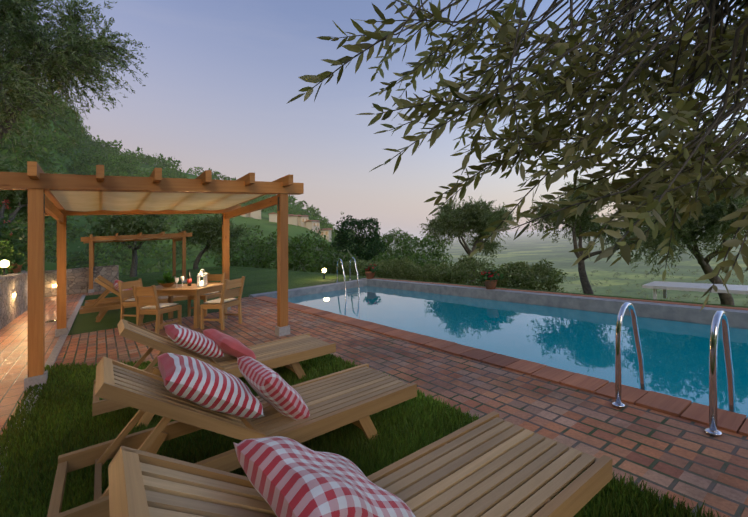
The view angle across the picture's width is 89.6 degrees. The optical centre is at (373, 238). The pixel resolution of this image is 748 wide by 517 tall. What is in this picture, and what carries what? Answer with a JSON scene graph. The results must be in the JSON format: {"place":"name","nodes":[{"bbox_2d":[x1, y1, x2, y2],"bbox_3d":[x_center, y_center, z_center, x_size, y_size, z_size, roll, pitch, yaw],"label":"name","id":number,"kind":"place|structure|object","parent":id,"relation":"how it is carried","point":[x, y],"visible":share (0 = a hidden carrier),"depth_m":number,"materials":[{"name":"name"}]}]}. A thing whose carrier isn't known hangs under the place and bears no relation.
{"place":"outdoors","nodes":[
{"label":"outdoors","id":0,"kind":"place"},
{"bbox_2d":[7,263,22,272],"bbox_3d":[-10.110,0.823,10.587,0.367,0.289,0.362,0,0,-36],"label":"flower pot","id":1,"kind":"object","parent":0,"point":[17,270],"depth_m":10.52,"materials":[{"name":"orange ceramic"}]},
{"bbox_2d":[0,0,149,162],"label":"tree","id":2,"kind":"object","parent":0,"point":[21,45],"depth_m":6.75,"materials":[{"name":"green plant"}]},
{"bbox_2d":[0,285,160,434],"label":"paved walkway","id":3,"kind":"structure","parent":0,"point":[13,353],"depth_m":6.07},
{"bbox_2d":[0,295,85,480],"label":"path kerb","id":4,"kind":"structure","parent":3,"relation":"on","point":[53,356],"depth_m":6.10,"materials":[{"name":"concrete"}]},
{"bbox_2d":[0,109,747,306],"bbox_3d":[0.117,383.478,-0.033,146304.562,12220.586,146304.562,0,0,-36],"label":"terrain","id":5,"kind":"structure","parent":0,"point":[533,248],"depth_m":660.79,"materials":[{"name":"green plant"}]},
{"bbox_2d":[0,139,9,190],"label":"olive tree leaves","id":6,"kind":"object","parent":5,"relation":"on","point":[4,156],"visible":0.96,"depth_m":12.04,"materials":[{"name":"green plant"}]},
{"bbox_2d":[0,213,27,273],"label":"bank shrubs","id":7,"kind":"object","parent":5,"relation":"on","point":[8,240],"visible":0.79,"depth_m":10.42,"materials":[{"name":"green plant"}]},
{"bbox_2d":[0,199,12,234],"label":"bank flowers","id":8,"kind":"object","parent":7,"relation":"attached to","point":[8,202],"visible":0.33,"depth_m":12.12,"materials":[{"name":"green plant"}]},
{"bbox_2d":[0,157,63,256],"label":"olive tree leaves","id":9,"kind":"object","parent":5,"relation":"on","point":[14,198],"depth_m":18.42,"materials":[{"name":"green plant"}]},
{"bbox_2d":[0,265,118,329],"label":"stone wall","id":10,"kind":"structure","parent":5,"relation":"on","point":[12,308],"depth_m":14.11,"materials":[{"name":"grey stone"}]},
{"bbox_2d":[0,260,8,274],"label":"wall globe lamp","id":11,"kind":"object","parent":10,"relation":"on","point":[4,263],"visible":1,"depth_m":9.42,"materials":[{"name":"beige glass"}]},
{"bbox_2d":[0,250,27,265],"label":"pot plant","id":12,"kind":"object","parent":10,"relation":"on","point":[18,262],"depth_m":10.53,"materials":[{"name":"green plant"}]},
{"bbox_2d":[87,214,176,276],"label":"olive tree leaves","id":13,"kind":"object","parent":5,"relation":"on","point":[113,225],"depth_m":21.84,"materials":[{"name":"green plant"}]},
{"bbox_2d":[173,214,250,268],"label":"olive tree leaves","id":14,"kind":"object","parent":5,"relation":"on","point":[210,228],"depth_m":26.47,"materials":[{"name":"green plant"}]},
{"bbox_2d":[0,63,431,278],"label":"forest trees","id":15,"kind":"object","parent":5,"relation":"on","point":[118,164],"visible":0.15,"depth_m":94.01,"materials":[{"name":"green plant"}]},
{"bbox_2d":[240,209,332,241],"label":"village houses","id":16,"kind":"structure","parent":5,"relation":"on","point":[300,220],"depth_m":147.41,"materials":[{"name":"beige paint"}]},
{"bbox_2d":[207,227,452,276],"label":"bushes","id":17,"kind":"object","parent":5,"relation":"on","point":[300,254],"visible":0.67,"depth_m":32.47,"materials":[{"name":"green plant"}]},
{"bbox_2d":[326,214,386,261],"bbox_3d":[-1.456,0.943,35.878,5.866,6.297,6.112,0,0,-36],"label":"round tree","id":18,"kind":"object","parent":5,"relation":"on","point":[358,240],"visible":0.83,"depth_m":34.70,"materials":[{"name":"green plant"}]},
{"bbox_2d":[26,78,747,305],"bbox_3d":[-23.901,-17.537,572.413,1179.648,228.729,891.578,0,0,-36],"label":"forest trees","id":19,"kind":"object","parent":5,"relation":"on","point":[158,161],"visible":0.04,"depth_m":265.28,"materials":[{"name":"green plant"}]},
{"bbox_2d":[457,218,483,283],"bbox_3d":[4.516,0.456,17.380,3.464,3.668,1.973,0,0,1],"label":"olive tree","id":20,"kind":"object","parent":5,"relation":"on","point":[466,248],"visible":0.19,"depth_m":16.94,"materials":[{"name":"brown plant"}]},
{"bbox_2d":[419,196,520,261],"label":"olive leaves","id":21,"kind":"object","parent":20,"relation":"on","point":[477,216],"visible":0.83,"depth_m":16.77,"materials":[{"name":"green plant"}]},
{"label":"forest trunks","id":22,"kind":"object","parent":5,"relation":"on","visible":0},
{"bbox_2d":[0,160,343,275],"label":"bushes","id":23,"kind":"object","parent":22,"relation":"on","point":[48,251],"depth_m":42.47,"materials":[{"name":"green plant"}]},
{"bbox_2d":[3,0,747,239],"label":"sky","id":24,"kind":"structure","parent":0,"point":[222,75],"materials":[{"name":"blue"}]},
{"bbox_2d":[18,266,747,516],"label":"lawn","id":25,"kind":"structure","parent":0,"point":[260,280],"depth_m":13.00,"materials":[{"name":"green plant"}]},
{"bbox_2d":[85,275,158,312],"bbox_3d":[-6.251,1.390,9.863,2.100,0.986,0.660,0,0,-36],"label":"lounger","id":26,"kind":"object","parent":25,"relation":"on","point":[104,300],"visible":0.33,"depth_m":9.34,"materials":[{"name":"brown wood"}]},
{"bbox_2d":[79,277,187,321],"bbox_3d":[-5.529,1.347,8.781,2.100,0.986,0.660,0,0,-36],"label":"lounger","id":27,"kind":"object","parent":25,"relation":"on","point":[103,308],"visible":0.54,"depth_m":8.30,"materials":[{"name":"brown wood"}]},
{"bbox_2d":[113,283,132,296],"bbox_3d":[-5.747,1.165,8.623,0.367,0.339,0.480,0,0,-36],"label":"back cushion","id":28,"kind":"object","parent":27,"relation":"on","point":[115,285],"visible":0.29,"depth_m":8.39,"materials":[{"name":"fabric"}]},
{"bbox_2d":[81,231,191,292],"bbox_3d":[-10.606,0.986,16.895,3.940,2.677,3.440,0,0,-36],"label":"pergola","id":29,"kind":"object","parent":25,"relation":"on","point":[91,240],"visible":0.9,"depth_m":16.39,"materials":[{"name":"brown wood"}]},
{"bbox_2d":[92,319,335,427],"bbox_3d":[-1.455,1.148,3.706,2.100,0.883,0.660,0,0,-36],"label":"lounger","id":30,"kind":"object","parent":25,"relation":"on","point":[289,353],"visible":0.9,"depth_m":3.60,"materials":[{"name":"brown wood"}]},
{"bbox_2d":[164,324,223,357],"bbox_3d":[-1.691,0.956,3.535,0.415,0.304,0.509,0,0,-39],"label":"pillow","id":31,"kind":"object","parent":30,"relation":"on","point":[192,340],"visible":1,"depth_m":3.38,"materials":[{"name":"fabric"}]},
{"bbox_2d":[203,329,255,358],"bbox_3d":[-1.419,1.047,3.707,0.488,0.323,0.371,0,0,45],"label":"pillow","id":32,"kind":"object","parent":30,"relation":"on","point":[230,345],"visible":0.75,"depth_m":3.56,"materials":[{"name":"fabric"}]},
{"bbox_2d":[47,356,416,516],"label":"lounger","id":33,"kind":"object","parent":25,"relation":"on","point":[358,396],"visible":0.77,"depth_m":2.22,"materials":[{"name":"brown wood"}]},
{"bbox_2d":[157,353,263,417],"bbox_3d":[-0.997,0.871,2.260,0.498,0.378,0.608,0,0,-33],"label":"pillow","id":34,"kind":"object","parent":33,"relation":"on","point":[202,383],"visible":1,"depth_m":2.07,"materials":[{"name":"fabric"}]},
{"bbox_2d":[237,356,309,419],"bbox_3d":[-0.659,0.972,2.455,0.332,0.378,0.501,0,0,-40],"label":"striped cushion","id":35,"kind":"object","parent":33,"relation":"on","point":[278,392],"visible":0.98,"depth_m":2.31,"materials":[{"name":"fabric"}]},
{"bbox_2d":[108,411,611,516],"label":"lounger","id":36,"kind":"object","parent":25,"relation":"on","point":[492,464],"visible":0.77,"depth_m":1.59,"materials":[{"name":"brown wood"}]},
{"bbox_2d":[233,436,415,516],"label":"pillow","id":37,"kind":"object","parent":36,"relation":"on","point":[287,477],"visible":1,"depth_m":1.17,"materials":[{"name":"fabric"}]},
{"bbox_2d":[0,354,740,516],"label":"lawn grass","id":38,"kind":"structure","parent":25,"relation":"on","point":[48,433],"depth_m":2.70,"materials":[{"name":"green grass"}]},
{"bbox_2d":[55,297,747,516],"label":"brick paving","id":39,"kind":"structure","parent":25,"relation":"on","point":[688,461],"depth_m":3.05,"materials":[{"name":"brown brick"}]},
{"bbox_2d":[118,278,159,319],"bbox_3d":[-4.958,1.307,7.939,0.577,0.894,0.500,0,0,20],"label":"chair","id":40,"kind":"object","parent":39,"relation":"on","point":[127,293],"visible":0.44,"depth_m":7.81,"materials":[{"name":"brown wood"}]},
{"bbox_2d":[0,161,303,390],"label":"pergola","id":41,"kind":"object","parent":39,"relation":"on","point":[100,193],"visible":0.92,"depth_m":5.49,"materials":[{"name":"brown wood"}]},
{"bbox_2d":[132,285,181,333],"bbox_3d":[-3.841,1.231,6.672,0.500,0.914,0.577,0,0,20],"label":"chair","id":42,"kind":"object","parent":39,"relation":"on","point":[153,305],"visible":0.98,"depth_m":6.51,"materials":[{"name":"brown wood"}]},
{"bbox_2d":[138,283,226,327],"bbox_3d":[-3.786,1.301,7.450,1.600,0.832,0.844,0,0,20],"label":"dining table","id":43,"kind":"object","parent":39,"relation":"on","point":[195,291],"visible":0.65,"depth_m":7.07,"materials":[{"name":"brown wood"}]},
{"bbox_2d":[159,282,175,286],"bbox_3d":[-4.173,0.924,7.615,0.320,0.094,0.320,0,0,-36],"label":"bowl","id":44,"kind":"object","parent":43,"relation":"on","point":[168,284],"visible":0.83,"depth_m":7.53,"materials":[{"name":"brown wood"}]},
{"bbox_2d":[156,271,179,283],"bbox_3d":[-4.171,0.763,7.595,0.502,0.295,0.531,0,0,32],"label":"table plant","id":45,"kind":"object","parent":44,"relation":"on","point":[167,277],"visible":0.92,"depth_m":7.57,"materials":[{"name":"green plant"}]},
{"bbox_2d":[187,269,191,285],"bbox_3d":[-3.656,0.770,7.455,0.078,0.333,0.076,0,0,-36],"label":"wine bottle","id":46,"kind":"object","parent":43,"relation":"on","point":[189,279],"visible":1,"depth_m":7.43,"materials":[{"name":"red glass"}]},
{"bbox_2d":[197,272,205,286],"bbox_3d":[-3.316,0.777,7.223,0.141,0.284,0.140,0,0,-36],"label":"lantern","id":47,"kind":"object","parent":43,"relation":"on","point":[203,283],"visible":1,"depth_m":7.21,"materials":[{"name":"white paint"}]},
{"bbox_2d":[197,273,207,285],"bbox_3d":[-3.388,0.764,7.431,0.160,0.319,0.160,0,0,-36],"label":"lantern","id":48,"kind":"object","parent":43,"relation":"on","point":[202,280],"visible":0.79,"depth_m":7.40,"materials":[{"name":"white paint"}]},
{"bbox_2d":[188,272,224,316],"bbox_3d":[-3.686,1.212,8.297,0.500,0.927,0.577,0,0,20],"label":"chair","id":49,"kind":"object","parent":39,"relation":"on","point":[214,277],"visible":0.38,"depth_m":8.21,"materials":[{"name":"brown wood"}]},
{"bbox_2d":[200,276,244,329],"bbox_3d":[-2.753,1.157,6.875,0.577,0.928,0.500,0,0,20],"label":"chair","id":50,"kind":"object","parent":39,"relation":"on","point":[226,300],"visible":0.98,"depth_m":6.74,"materials":[{"name":"brown wood"}]},
{"bbox_2d":[612,302,735,435],"bbox_3d":[2.297,1.476,2.869,0.665,1.978,0.650,0,0,-36],"label":"pool ladder","id":51,"kind":"object","parent":39,"relation":"on","point":[719,316],"visible":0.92,"depth_m":2.71,"materials":[{"name":"silver metal"}]},
{"bbox_2d":[331,253,567,291],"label":"hedge shrubs","id":52,"kind":"object","parent":25,"relation":"on","point":[459,273],"visible":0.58,"depth_m":13.46,"materials":[{"name":"green plant"}]},
{"bbox_2d":[249,278,747,418],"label":"pool","id":53,"kind":"structure","parent":25,"relation":"on","point":[736,316],"depth_m":6.65,"materials":[{"name":"stone"}]},
{"bbox_2d":[337,257,358,288],"bbox_3d":[-0.840,1.603,12.281,0.590,1.992,0.665,0,0,-36],"label":"pool ladder","id":54,"kind":"object","parent":53,"relation":"on","point":[349,271],"visible":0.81,"depth_m":12.34,"materials":[{"name":"silver metal"}]},
{"bbox_2d":[365,272,374,278],"bbox_3d":[-0.128,1.210,12.695,0.367,0.269,0.362,0,0,-36],"label":"flower pot","id":55,"kind":"object","parent":53,"relation":"on","point":[369,275],"visible":0.69,"depth_m":12.57,"materials":[{"name":"ceramic"}]},
{"bbox_2d":[361,264,379,272],"bbox_3d":[-0.130,0.995,12.675,0.662,0.327,0.668,0,0,-36],"label":"potted plant","id":56,"kind":"object","parent":55,"relation":"on","point":[370,269],"visible":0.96,"depth_m":12.59,"materials":[{"name":"green plant"}]},
{"bbox_2d":[484,280,497,289],"bbox_3d":[2.718,1.052,8.768,0.324,0.237,0.319,0,0,-36],"label":"flower pot","id":57,"kind":"object","parent":53,"relation":"on","point":[489,285],"visible":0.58,"depth_m":8.66,"materials":[{"name":"ceramic"}]},
{"bbox_2d":[477,269,503,281],"bbox_3d":[2.708,0.855,8.765,0.619,0.295,0.590,0,0,-36],"label":"potted plant","id":58,"kind":"object","parent":57,"relation":"on","point":[488,275],"visible":1,"depth_m":8.69,"materials":[{"name":"green plant"}]},
{"bbox_2d":[253,296,747,436],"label":"pool coping","id":59,"kind":"object","parent":53,"relation":"attached to","point":[730,421],"visible":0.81,"depth_m":3.51,"materials":[{"name":"brown brick"}]},
{"bbox_2d":[288,286,747,414],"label":"pool water","id":60,"kind":"structure","parent":53,"relation":"in","point":[390,307],"depth_m":6.54,"materials":[{"name":"blue liquid"}]},
{"bbox_2d":[556,211,633,293],"bbox_3d":[7.123,0.210,11.292,2.346,3.420,2.816,0,0,-36],"label":"tree trunk","id":61,"kind":"object","parent":25,"relation":"on","point":[586,285],"visible":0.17,"depth_m":11.44,"materials":[{"name":"brown plant"}]},
{"bbox_2d":[520,175,689,268],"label":"olive tree leaves","id":62,"kind":"object","parent":61,"relation":"attached to","point":[588,224],"visible":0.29,"depth_m":11.70,"materials":[{"name":"green plant"}]},
{"bbox_2d":[642,281,747,298],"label":"white sunbed","id":63,"kind":"object","parent":25,"relation":"on","point":[700,287],"visible":0.84,"depth_m":7.20,"materials":[{"name":"white paint"}]},
{"bbox_2d":[658,227,734,305],"bbox_3d":[7.691,0.283,8.774,2.321,3.299,2.460,0,0,26],"label":"tree trunk","id":64,"kind":"object","parent":25,"relation":"on","point":[725,298],"visible":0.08,"depth_m":9.25,"materials":[{"name":"brown plant"}]},
{"bbox_2d":[604,171,747,275],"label":"olive tree leaves","id":65,"kind":"object","parent":64,"relation":"attached to","point":[710,222],"visible":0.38,"depth_m":8.14,"materials":[{"name":"green plant"}]},
{"bbox_2d":[286,0,747,310],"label":"olive tree","id":66,"kind":"object","parent":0,"point":[682,118],"depth_m":1.17,"materials":[{"name":"green plant"}]}
]}

